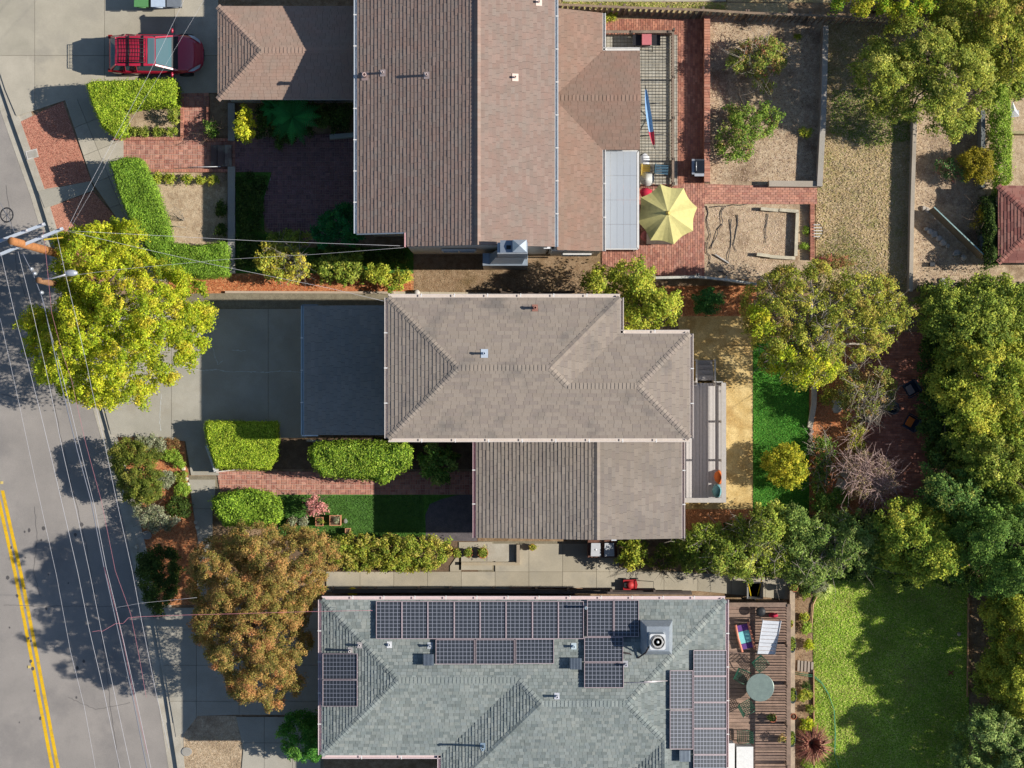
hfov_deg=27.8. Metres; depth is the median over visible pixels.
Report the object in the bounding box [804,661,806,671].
stepping slab
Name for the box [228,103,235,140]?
concrete wall
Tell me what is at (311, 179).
brick courtyard
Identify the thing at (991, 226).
cypress hedge
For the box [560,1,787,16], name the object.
grass verge
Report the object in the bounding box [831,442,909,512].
bare tree
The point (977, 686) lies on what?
shrub
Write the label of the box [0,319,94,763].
power line
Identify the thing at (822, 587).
border plant
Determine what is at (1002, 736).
tree
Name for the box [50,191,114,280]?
red gravel bed
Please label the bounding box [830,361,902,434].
sparse tree
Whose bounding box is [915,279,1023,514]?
ground cover
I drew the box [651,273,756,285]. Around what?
board fence
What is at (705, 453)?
terrace
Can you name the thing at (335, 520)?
flower pot
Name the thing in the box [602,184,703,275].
brick patio
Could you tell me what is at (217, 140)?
brick wall
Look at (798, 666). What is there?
stepping slab
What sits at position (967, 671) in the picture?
lawn edging
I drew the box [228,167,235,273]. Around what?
concrete wall
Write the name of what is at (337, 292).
concrete wall
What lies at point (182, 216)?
bare sapling
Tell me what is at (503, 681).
house
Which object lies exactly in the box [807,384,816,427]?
concrete wall
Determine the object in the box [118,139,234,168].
brick path
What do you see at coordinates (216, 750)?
dry grass
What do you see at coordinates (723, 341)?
granite path
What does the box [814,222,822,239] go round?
half round trellis
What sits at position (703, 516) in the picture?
mulch bed
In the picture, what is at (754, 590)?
wheelbarrow
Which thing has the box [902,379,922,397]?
patio chair
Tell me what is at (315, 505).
japanese maple
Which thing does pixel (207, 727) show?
dry lawn
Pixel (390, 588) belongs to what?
concrete wall
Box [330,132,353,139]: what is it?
concrete wall
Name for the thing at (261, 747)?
sidewalk
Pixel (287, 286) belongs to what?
bark chips
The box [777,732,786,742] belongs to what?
flower pot
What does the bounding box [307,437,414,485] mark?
clipped shrub
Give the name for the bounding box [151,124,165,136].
bedding plant
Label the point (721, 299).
bark chips
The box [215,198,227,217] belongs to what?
shrub
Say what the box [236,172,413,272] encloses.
shaded lawn
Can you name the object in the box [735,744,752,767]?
cabinet
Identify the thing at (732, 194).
brick path
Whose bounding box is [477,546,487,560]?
flower pot
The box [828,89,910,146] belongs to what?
green tufts
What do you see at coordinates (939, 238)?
stone
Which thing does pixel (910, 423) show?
patio chair
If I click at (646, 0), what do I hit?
sidewalk
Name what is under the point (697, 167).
barbecue grill
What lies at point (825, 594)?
ornamental grass
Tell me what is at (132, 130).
bedding plant
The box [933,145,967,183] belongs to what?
rose bush
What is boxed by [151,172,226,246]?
soil bed
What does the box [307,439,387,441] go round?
concrete wall
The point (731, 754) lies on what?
cabinet
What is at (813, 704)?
lawn edging
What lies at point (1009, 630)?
ground cover
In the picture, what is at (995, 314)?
tree
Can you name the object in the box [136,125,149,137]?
bedding plant
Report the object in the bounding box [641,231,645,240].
cushion
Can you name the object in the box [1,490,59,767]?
line
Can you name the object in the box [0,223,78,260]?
utility pole
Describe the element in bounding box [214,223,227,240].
shrub
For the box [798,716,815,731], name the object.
border plant
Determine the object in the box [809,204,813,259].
brick wall
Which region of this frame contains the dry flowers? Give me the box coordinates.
[820,251,856,269]
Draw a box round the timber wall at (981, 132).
[977,110,984,251]
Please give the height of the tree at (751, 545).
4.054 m
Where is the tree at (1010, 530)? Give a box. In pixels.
[946,495,1023,602]
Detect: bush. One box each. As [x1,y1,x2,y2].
[107,436,166,506]
[132,495,180,541]
[133,433,167,452]
[134,544,186,617]
[154,437,180,449]
[265,227,311,252]
[713,97,785,164]
[719,24,803,94]
[759,440,811,490]
[800,425,844,493]
[809,486,851,514]
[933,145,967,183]
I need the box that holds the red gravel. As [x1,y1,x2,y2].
[22,105,86,186]
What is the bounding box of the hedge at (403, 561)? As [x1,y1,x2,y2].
[329,529,452,574]
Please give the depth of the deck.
90.90 m
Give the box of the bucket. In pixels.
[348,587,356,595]
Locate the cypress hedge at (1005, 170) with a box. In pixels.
[985,79,1015,196]
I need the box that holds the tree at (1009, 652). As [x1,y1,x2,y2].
[974,593,1023,718]
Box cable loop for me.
[0,207,13,222]
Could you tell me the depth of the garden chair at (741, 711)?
90.46 m
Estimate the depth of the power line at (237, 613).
84.70 m
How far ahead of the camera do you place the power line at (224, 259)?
85.95 m
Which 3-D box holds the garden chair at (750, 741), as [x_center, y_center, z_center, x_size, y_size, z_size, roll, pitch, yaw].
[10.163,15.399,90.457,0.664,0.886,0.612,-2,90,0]
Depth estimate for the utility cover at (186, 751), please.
91.92 m
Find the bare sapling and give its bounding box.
[161,200,189,228]
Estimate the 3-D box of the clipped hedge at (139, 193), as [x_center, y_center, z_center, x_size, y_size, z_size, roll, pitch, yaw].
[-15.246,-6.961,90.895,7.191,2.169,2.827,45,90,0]
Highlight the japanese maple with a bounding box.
[302,490,331,528]
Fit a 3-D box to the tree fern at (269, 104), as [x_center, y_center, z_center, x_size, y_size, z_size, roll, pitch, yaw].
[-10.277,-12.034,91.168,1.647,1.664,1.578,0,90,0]
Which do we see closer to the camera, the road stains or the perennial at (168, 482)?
the perennial at (168, 482)
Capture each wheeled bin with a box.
[134,0,149,7]
[151,0,166,7]
[167,0,181,7]
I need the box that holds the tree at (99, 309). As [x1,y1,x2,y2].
[12,215,218,412]
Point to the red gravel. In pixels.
(54, 147)
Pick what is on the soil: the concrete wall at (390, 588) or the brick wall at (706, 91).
the brick wall at (706, 91)
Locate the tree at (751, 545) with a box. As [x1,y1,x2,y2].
[669,498,807,596]
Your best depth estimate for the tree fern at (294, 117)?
89.88 m
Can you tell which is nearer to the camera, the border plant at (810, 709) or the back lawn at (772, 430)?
the border plant at (810, 709)
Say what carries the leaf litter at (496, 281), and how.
on the dirt yard at (499, 284)
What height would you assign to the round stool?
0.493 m
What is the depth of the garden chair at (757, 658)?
90.46 m
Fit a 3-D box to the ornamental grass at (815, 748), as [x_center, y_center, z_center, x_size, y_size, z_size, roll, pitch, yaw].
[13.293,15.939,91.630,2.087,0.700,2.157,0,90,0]
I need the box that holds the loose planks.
[509,587,609,589]
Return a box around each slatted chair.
[640,164,649,175]
[653,163,668,175]
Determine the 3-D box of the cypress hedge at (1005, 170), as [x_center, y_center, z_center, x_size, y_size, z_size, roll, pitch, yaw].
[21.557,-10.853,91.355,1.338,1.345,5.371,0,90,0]
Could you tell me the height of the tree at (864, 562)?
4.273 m
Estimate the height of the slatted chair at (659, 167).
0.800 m
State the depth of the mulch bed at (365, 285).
91.98 m
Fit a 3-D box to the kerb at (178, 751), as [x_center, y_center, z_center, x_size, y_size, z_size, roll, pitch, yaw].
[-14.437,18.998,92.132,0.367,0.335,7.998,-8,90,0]
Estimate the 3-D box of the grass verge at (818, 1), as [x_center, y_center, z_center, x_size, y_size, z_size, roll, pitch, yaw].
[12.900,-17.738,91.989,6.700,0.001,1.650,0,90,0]
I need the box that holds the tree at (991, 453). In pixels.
[940,423,1023,517]
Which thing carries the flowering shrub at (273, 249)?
on the shaded lawn at (409, 254)
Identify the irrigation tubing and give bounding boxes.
[706,204,767,275]
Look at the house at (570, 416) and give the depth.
86.17 m
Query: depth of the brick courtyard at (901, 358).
91.95 m
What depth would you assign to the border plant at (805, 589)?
91.35 m
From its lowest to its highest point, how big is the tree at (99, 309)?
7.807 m
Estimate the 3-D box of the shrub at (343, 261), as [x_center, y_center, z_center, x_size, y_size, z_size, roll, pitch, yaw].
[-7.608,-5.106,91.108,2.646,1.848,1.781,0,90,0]
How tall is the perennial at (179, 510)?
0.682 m
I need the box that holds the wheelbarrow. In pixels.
[747,577,762,599]
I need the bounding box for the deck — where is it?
[725,599,790,767]
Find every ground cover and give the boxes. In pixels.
[233,171,267,270]
[313,245,409,264]
[679,509,1023,590]
[913,0,1023,101]
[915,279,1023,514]
[987,592,1023,766]
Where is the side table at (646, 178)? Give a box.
[640,172,653,185]
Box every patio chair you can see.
[901,413,921,432]
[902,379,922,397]
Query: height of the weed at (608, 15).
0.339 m
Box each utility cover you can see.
[25,149,38,159]
[142,531,151,538]
[182,747,191,755]
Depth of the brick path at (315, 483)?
91.95 m
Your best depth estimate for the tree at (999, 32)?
88.34 m
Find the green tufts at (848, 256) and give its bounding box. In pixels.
[817,225,898,285]
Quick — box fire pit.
[887,401,899,414]
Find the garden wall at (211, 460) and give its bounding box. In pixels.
[205,445,218,471]
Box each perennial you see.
[156,469,175,488]
[160,444,180,463]
[164,493,193,517]
[171,455,186,469]
[173,470,188,483]
[173,481,191,496]
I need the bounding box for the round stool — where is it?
[756,607,765,615]
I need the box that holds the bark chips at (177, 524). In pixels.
[127,445,193,599]
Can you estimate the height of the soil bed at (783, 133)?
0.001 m
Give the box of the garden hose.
[795,672,838,767]
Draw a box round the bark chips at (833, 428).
[811,320,857,506]
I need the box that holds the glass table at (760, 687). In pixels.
[746,673,773,701]
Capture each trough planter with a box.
[791,636,795,652]
[791,687,796,703]
[791,731,795,746]
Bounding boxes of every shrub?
[192,119,230,142]
[208,487,284,528]
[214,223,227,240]
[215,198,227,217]
[252,218,315,288]
[253,100,353,150]
[274,708,321,763]
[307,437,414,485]
[309,248,368,287]
[364,261,413,293]
[416,442,460,486]
[691,286,725,316]
[818,385,839,407]
[835,416,872,458]
[954,146,999,185]
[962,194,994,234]
[968,659,991,698]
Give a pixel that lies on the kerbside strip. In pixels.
(21, 117)
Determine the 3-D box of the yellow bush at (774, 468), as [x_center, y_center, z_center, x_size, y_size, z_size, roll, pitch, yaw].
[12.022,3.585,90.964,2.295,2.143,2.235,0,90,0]
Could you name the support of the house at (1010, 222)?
on the soil
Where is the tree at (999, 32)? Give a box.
[927,0,1023,85]
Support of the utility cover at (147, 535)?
on the mulch bed at (174, 532)
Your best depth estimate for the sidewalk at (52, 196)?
91.94 m
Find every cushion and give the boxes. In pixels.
[640,188,651,196]
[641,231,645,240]
[712,484,720,496]
[714,470,720,483]
[769,613,777,617]
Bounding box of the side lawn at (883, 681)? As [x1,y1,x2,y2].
[813,568,968,767]
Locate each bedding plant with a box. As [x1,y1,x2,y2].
[128,125,138,136]
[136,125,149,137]
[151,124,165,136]
[152,170,162,184]
[161,171,177,185]
[165,126,178,136]
[166,106,180,125]
[180,173,194,184]
[193,174,207,185]
[206,174,219,185]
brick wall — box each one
[113,137,182,140]
[148,169,227,172]
[180,94,183,138]
[204,138,230,141]
[206,96,208,137]
[703,16,709,182]
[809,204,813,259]
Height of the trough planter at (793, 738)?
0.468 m
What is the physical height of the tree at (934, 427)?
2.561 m
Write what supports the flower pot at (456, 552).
on the path at (560, 564)
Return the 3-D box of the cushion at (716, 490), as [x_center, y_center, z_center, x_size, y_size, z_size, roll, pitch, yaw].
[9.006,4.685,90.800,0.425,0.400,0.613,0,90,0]
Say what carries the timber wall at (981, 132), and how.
on the soil bed at (1015, 271)
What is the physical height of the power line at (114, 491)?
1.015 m
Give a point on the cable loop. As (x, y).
(6, 221)
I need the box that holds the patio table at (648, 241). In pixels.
[646,232,671,244]
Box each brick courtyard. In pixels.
[235,132,359,241]
[852,332,926,508]
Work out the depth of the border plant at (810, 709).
91.69 m
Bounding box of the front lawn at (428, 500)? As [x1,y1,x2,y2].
[278,495,455,536]
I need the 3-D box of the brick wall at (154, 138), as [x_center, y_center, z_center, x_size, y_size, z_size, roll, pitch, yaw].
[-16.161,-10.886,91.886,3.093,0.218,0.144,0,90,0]
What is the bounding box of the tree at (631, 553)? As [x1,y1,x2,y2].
[613,539,648,571]
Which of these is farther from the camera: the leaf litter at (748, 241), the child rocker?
the leaf litter at (748, 241)
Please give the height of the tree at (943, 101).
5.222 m
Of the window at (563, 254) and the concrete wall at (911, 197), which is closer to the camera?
the window at (563, 254)
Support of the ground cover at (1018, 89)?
on the soil bed at (1015, 271)
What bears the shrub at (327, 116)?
on the soil
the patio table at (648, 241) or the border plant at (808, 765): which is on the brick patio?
the patio table at (648, 241)
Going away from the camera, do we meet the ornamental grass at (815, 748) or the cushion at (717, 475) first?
the cushion at (717, 475)
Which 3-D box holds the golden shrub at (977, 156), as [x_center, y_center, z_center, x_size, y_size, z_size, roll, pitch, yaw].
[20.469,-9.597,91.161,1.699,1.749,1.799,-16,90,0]
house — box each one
[216,0,640,269]
[301,294,693,540]
[318,596,728,767]
[994,184,1023,264]
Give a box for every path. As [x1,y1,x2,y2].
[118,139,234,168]
[182,93,208,138]
[218,472,472,494]
[326,541,792,598]
[394,291,507,293]
[606,19,703,183]
[678,316,752,508]
[704,184,816,203]
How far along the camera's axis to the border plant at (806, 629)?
91.59 m
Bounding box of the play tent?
[1010,102,1018,116]
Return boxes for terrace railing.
[606,28,674,187]
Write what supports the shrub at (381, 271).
on the mulch bed at (365, 285)
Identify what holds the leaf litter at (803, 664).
on the soil bed at (799, 649)
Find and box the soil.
[31,0,1023,767]
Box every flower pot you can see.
[286,515,297,526]
[298,515,308,525]
[315,517,323,525]
[329,515,341,525]
[452,547,461,557]
[463,546,472,557]
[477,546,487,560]
[529,544,537,550]
[766,713,776,722]
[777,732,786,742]
[788,584,797,591]
[791,713,796,719]
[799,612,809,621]
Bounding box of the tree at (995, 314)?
[910,270,1023,365]
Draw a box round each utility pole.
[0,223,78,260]
[29,267,77,294]
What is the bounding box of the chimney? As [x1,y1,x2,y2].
[618,620,671,658]
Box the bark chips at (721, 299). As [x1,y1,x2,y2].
[659,287,755,314]
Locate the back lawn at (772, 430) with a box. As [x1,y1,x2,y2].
[753,338,808,518]
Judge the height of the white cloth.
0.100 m
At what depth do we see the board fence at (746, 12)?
90.74 m
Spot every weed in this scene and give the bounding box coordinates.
[606,9,617,22]
[793,33,802,41]
[798,126,813,138]
[799,241,809,250]
[802,225,809,236]
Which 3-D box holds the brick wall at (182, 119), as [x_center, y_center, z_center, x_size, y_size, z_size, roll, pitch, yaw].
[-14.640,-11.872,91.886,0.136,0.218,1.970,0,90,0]
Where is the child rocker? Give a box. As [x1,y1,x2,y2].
[735,622,755,652]
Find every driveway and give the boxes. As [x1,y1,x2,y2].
[0,0,217,115]
[84,293,387,474]
[155,608,317,736]
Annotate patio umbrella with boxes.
[639,184,696,243]
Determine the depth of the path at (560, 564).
91.94 m
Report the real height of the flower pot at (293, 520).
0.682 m
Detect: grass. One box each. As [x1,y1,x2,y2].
[185,736,240,767]
[563,1,726,9]
[793,723,835,765]
[813,577,832,600]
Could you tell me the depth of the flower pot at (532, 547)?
91.55 m
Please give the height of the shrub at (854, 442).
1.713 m
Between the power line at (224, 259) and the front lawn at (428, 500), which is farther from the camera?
the front lawn at (428, 500)
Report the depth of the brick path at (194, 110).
91.95 m
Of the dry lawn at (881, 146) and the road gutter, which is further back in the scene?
the road gutter
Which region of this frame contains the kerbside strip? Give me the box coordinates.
[0,75,184,756]
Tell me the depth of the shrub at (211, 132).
91.26 m
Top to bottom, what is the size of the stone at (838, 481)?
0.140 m
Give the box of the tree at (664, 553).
[644,540,684,584]
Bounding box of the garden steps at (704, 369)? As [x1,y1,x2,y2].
[694,359,715,381]
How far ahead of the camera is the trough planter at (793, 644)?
91.23 m
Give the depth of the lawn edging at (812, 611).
91.87 m
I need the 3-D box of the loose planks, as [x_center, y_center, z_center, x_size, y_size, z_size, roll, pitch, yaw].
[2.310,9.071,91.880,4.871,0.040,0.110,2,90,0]
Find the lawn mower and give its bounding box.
[621,578,653,590]
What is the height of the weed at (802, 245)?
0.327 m
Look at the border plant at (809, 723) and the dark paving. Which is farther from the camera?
the dark paving
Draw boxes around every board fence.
[331,586,691,594]
[500,289,574,293]
[558,3,897,26]
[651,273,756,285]
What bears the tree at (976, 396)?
on the soil
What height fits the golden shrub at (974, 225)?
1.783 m
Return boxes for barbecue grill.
[691,159,704,175]
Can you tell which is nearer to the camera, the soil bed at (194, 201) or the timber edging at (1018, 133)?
the timber edging at (1018, 133)
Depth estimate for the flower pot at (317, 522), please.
91.55 m
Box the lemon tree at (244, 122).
[232,104,257,144]
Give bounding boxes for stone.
[832,405,841,412]
[836,478,845,485]
[847,363,856,372]
[926,228,932,233]
[930,230,937,237]
[935,235,941,240]
[939,239,946,245]
[953,249,959,255]
[961,255,966,260]
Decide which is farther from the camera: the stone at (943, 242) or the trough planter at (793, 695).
the stone at (943, 242)
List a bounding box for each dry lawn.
[183,716,242,767]
[816,20,909,289]
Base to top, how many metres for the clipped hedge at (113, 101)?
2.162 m
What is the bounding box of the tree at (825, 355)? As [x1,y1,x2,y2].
[737,251,920,391]
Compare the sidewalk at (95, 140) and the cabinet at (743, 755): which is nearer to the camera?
the cabinet at (743, 755)
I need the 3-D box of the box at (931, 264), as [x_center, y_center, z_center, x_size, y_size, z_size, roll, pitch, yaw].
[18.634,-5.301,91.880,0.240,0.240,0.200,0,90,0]
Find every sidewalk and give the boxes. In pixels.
[38,181,93,207]
[65,98,166,280]
[189,476,227,595]
[236,717,322,767]
[563,0,725,1]
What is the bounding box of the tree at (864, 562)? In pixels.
[772,500,899,600]
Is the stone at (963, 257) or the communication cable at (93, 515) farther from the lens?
the stone at (963, 257)
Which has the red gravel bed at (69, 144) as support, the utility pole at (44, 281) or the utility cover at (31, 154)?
the utility cover at (31, 154)
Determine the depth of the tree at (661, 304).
88.84 m
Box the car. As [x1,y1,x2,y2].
[108,28,203,76]
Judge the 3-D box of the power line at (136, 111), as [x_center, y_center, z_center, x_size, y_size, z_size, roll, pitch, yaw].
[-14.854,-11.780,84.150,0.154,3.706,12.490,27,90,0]
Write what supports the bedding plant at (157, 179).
on the soil bed at (194, 201)
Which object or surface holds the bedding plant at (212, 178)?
on the soil bed at (194, 201)
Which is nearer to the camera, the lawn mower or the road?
the lawn mower
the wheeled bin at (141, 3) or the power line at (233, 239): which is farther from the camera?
the wheeled bin at (141, 3)
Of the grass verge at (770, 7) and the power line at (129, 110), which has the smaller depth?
the power line at (129, 110)
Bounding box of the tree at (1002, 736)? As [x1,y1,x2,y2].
[946,700,1023,767]
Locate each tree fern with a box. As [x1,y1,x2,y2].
[259,100,288,125]
[269,100,320,144]
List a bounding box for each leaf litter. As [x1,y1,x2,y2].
[412,270,591,291]
[705,207,792,274]
[795,595,813,767]
[915,118,988,280]
[970,593,991,760]
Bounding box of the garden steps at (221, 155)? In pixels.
[211,145,231,166]
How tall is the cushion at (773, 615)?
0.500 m
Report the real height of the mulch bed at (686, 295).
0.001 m
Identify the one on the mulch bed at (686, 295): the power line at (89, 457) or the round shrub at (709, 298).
the round shrub at (709, 298)
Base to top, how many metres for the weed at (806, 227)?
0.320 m
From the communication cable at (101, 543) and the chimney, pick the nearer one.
the communication cable at (101, 543)
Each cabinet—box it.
[587,540,616,557]
[729,740,734,767]
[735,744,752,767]
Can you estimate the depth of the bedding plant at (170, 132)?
91.61 m
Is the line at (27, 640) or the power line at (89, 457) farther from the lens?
the line at (27, 640)
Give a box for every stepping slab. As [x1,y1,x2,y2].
[797,660,799,670]
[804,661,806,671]
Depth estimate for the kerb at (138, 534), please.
91.97 m
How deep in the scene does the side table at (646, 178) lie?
91.49 m
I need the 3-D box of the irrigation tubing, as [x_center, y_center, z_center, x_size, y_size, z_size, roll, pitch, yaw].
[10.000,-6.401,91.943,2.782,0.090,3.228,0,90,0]
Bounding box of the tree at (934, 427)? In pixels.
[913,335,968,463]
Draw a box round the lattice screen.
[928,207,983,259]
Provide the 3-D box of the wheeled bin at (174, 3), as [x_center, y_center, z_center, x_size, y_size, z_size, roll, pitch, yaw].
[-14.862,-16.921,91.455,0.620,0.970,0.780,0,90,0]
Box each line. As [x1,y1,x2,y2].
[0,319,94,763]
[0,500,53,767]
[1,255,119,766]
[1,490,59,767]
[18,253,130,767]
[43,229,145,693]
[56,233,168,747]
[63,248,392,276]
[68,5,181,226]
[69,231,381,300]
[73,2,202,222]
[80,231,394,245]
[93,610,372,631]
[104,568,146,750]
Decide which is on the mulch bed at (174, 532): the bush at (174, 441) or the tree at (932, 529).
the bush at (174, 441)
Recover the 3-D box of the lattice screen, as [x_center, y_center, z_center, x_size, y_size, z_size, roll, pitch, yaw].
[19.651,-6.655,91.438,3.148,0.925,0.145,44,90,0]
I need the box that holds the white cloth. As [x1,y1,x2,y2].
[640,153,649,164]
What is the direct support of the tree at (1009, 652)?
on the soil
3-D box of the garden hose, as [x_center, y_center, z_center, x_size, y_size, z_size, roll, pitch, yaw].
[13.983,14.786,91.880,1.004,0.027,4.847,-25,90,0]
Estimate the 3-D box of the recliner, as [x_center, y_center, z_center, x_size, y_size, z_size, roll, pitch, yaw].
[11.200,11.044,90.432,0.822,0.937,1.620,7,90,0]
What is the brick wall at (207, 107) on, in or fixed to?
on the soil
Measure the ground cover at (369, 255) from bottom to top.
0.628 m
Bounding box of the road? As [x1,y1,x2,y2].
[0,111,167,767]
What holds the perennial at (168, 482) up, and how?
on the mulch bed at (174, 532)
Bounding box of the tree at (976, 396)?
[922,326,1023,447]
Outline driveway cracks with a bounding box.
[159,349,300,430]
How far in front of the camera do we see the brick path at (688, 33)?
91.95 m
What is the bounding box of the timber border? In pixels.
[756,207,798,259]
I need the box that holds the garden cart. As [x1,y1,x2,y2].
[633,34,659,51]
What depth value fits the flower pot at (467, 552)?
91.50 m
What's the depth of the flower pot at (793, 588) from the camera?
91.09 m
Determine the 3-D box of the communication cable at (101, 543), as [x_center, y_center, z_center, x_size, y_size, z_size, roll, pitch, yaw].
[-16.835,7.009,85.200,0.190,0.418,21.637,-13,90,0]
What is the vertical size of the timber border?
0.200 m
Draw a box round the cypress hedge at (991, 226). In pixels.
[975,194,1001,270]
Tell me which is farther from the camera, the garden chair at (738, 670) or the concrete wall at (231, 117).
the concrete wall at (231, 117)
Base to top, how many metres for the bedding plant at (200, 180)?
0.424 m
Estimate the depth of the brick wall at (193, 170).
91.78 m
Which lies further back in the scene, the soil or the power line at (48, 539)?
the soil
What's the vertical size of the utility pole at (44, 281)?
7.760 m
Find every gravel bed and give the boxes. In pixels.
[16,101,90,188]
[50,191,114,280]
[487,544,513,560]
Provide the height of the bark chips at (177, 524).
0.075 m
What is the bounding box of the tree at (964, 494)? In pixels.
[913,445,1007,535]
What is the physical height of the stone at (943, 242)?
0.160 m
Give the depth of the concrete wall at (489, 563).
91.75 m
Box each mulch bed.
[118,437,197,604]
[169,273,413,293]
[655,286,756,315]
[685,509,752,534]
[809,315,860,514]
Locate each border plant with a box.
[794,577,810,596]
[797,688,813,702]
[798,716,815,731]
[799,757,812,767]
[800,621,813,635]
[800,680,810,689]
[802,591,810,601]
[803,638,814,651]
[805,703,817,714]
[806,577,830,593]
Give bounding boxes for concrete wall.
[225,291,393,293]
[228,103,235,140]
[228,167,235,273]
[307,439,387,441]
[327,587,444,590]
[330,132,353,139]
[461,562,519,564]
[517,544,519,562]
[768,180,816,187]
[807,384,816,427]
[815,26,828,187]
[906,117,916,291]
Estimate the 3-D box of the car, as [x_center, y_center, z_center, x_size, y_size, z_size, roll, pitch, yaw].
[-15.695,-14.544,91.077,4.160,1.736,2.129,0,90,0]
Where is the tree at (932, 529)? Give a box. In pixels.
[863,495,967,588]
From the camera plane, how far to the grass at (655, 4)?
91.94 m
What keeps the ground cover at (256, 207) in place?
on the shaded lawn at (409, 254)
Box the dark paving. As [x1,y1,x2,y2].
[425,494,476,540]
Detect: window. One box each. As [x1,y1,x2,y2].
[441,249,475,252]
[562,253,590,256]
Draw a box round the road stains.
[1,187,129,764]
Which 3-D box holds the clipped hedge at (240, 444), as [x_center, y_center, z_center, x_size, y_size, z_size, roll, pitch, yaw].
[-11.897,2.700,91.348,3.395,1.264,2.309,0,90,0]
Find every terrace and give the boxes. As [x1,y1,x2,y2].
[606,35,677,184]
[685,383,725,502]
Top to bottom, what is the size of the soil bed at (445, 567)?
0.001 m
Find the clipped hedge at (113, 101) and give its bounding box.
[84,77,183,140]
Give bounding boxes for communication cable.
[22,253,146,767]
[41,298,150,766]
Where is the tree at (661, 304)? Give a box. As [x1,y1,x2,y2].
[579,254,683,329]
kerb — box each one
[11,115,71,281]
[108,430,156,615]
[171,723,184,767]
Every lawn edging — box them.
[811,595,816,628]
[813,669,814,764]
[966,597,968,696]
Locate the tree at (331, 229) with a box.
[309,201,365,249]
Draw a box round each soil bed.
[129,108,179,136]
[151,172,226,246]
[225,438,472,468]
[281,537,477,571]
[704,204,809,280]
[710,17,826,185]
[793,575,814,767]
[910,20,1023,289]
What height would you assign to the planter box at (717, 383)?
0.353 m
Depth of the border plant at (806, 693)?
91.69 m
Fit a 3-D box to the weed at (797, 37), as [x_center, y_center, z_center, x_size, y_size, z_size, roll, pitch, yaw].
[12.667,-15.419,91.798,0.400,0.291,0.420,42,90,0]
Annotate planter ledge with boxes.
[788,590,794,767]
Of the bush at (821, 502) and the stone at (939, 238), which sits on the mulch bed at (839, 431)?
the bush at (821, 502)
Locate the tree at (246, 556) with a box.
[184,518,341,713]
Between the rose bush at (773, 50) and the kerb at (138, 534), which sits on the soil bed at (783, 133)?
the rose bush at (773, 50)
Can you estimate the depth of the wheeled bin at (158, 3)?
90.97 m
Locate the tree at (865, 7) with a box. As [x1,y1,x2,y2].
[827,0,939,20]
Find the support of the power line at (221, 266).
attached to the utility pole at (24, 244)
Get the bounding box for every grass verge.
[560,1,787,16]
[727,0,877,2]
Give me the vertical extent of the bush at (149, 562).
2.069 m
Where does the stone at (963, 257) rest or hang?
on the soil bed at (1015, 271)
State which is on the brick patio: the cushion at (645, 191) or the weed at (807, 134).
the cushion at (645, 191)
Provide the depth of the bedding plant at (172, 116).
91.28 m
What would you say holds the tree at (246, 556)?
on the driveway at (195, 684)
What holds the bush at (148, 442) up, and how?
on the mulch bed at (174, 532)
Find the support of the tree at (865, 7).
on the soil
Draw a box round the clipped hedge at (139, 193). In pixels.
[108,156,231,279]
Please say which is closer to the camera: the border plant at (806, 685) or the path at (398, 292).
the border plant at (806, 685)
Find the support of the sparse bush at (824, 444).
on the mulch bed at (839, 431)
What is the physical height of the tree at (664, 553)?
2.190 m
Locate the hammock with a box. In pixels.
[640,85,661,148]
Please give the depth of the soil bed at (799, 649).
91.98 m
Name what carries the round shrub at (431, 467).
on the soil bed at (293, 452)
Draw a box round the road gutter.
[0,85,176,767]
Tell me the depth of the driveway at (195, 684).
91.94 m
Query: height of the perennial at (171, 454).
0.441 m
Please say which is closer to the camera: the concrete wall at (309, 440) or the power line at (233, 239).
the power line at (233, 239)
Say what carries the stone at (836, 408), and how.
on the mulch bed at (839, 431)
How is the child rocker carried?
on the deck
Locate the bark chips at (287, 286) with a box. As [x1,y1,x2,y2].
[173,276,410,291]
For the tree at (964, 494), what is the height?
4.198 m
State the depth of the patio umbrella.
89.71 m
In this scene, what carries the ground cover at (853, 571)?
on the soil
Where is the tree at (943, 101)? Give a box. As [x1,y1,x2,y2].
[844,8,999,143]
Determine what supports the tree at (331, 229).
on the brick courtyard at (311, 179)
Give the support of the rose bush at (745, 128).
on the soil bed at (783, 133)
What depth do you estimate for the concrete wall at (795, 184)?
91.50 m
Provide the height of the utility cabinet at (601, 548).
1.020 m
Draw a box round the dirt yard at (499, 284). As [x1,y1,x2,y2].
[414,269,591,293]
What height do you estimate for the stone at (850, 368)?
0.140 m
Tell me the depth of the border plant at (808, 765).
91.69 m
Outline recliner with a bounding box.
[756,617,780,654]
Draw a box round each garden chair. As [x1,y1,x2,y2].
[733,667,749,684]
[736,729,753,743]
[738,697,754,717]
[752,655,769,672]
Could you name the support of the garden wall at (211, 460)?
on the driveway at (263, 330)
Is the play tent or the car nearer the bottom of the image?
the play tent
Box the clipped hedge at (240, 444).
[203,419,280,471]
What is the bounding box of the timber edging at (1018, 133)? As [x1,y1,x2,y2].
[1012,131,1023,134]
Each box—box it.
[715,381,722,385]
[929,262,934,266]
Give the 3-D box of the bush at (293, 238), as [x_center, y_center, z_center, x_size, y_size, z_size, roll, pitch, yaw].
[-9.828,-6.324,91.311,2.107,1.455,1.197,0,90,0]

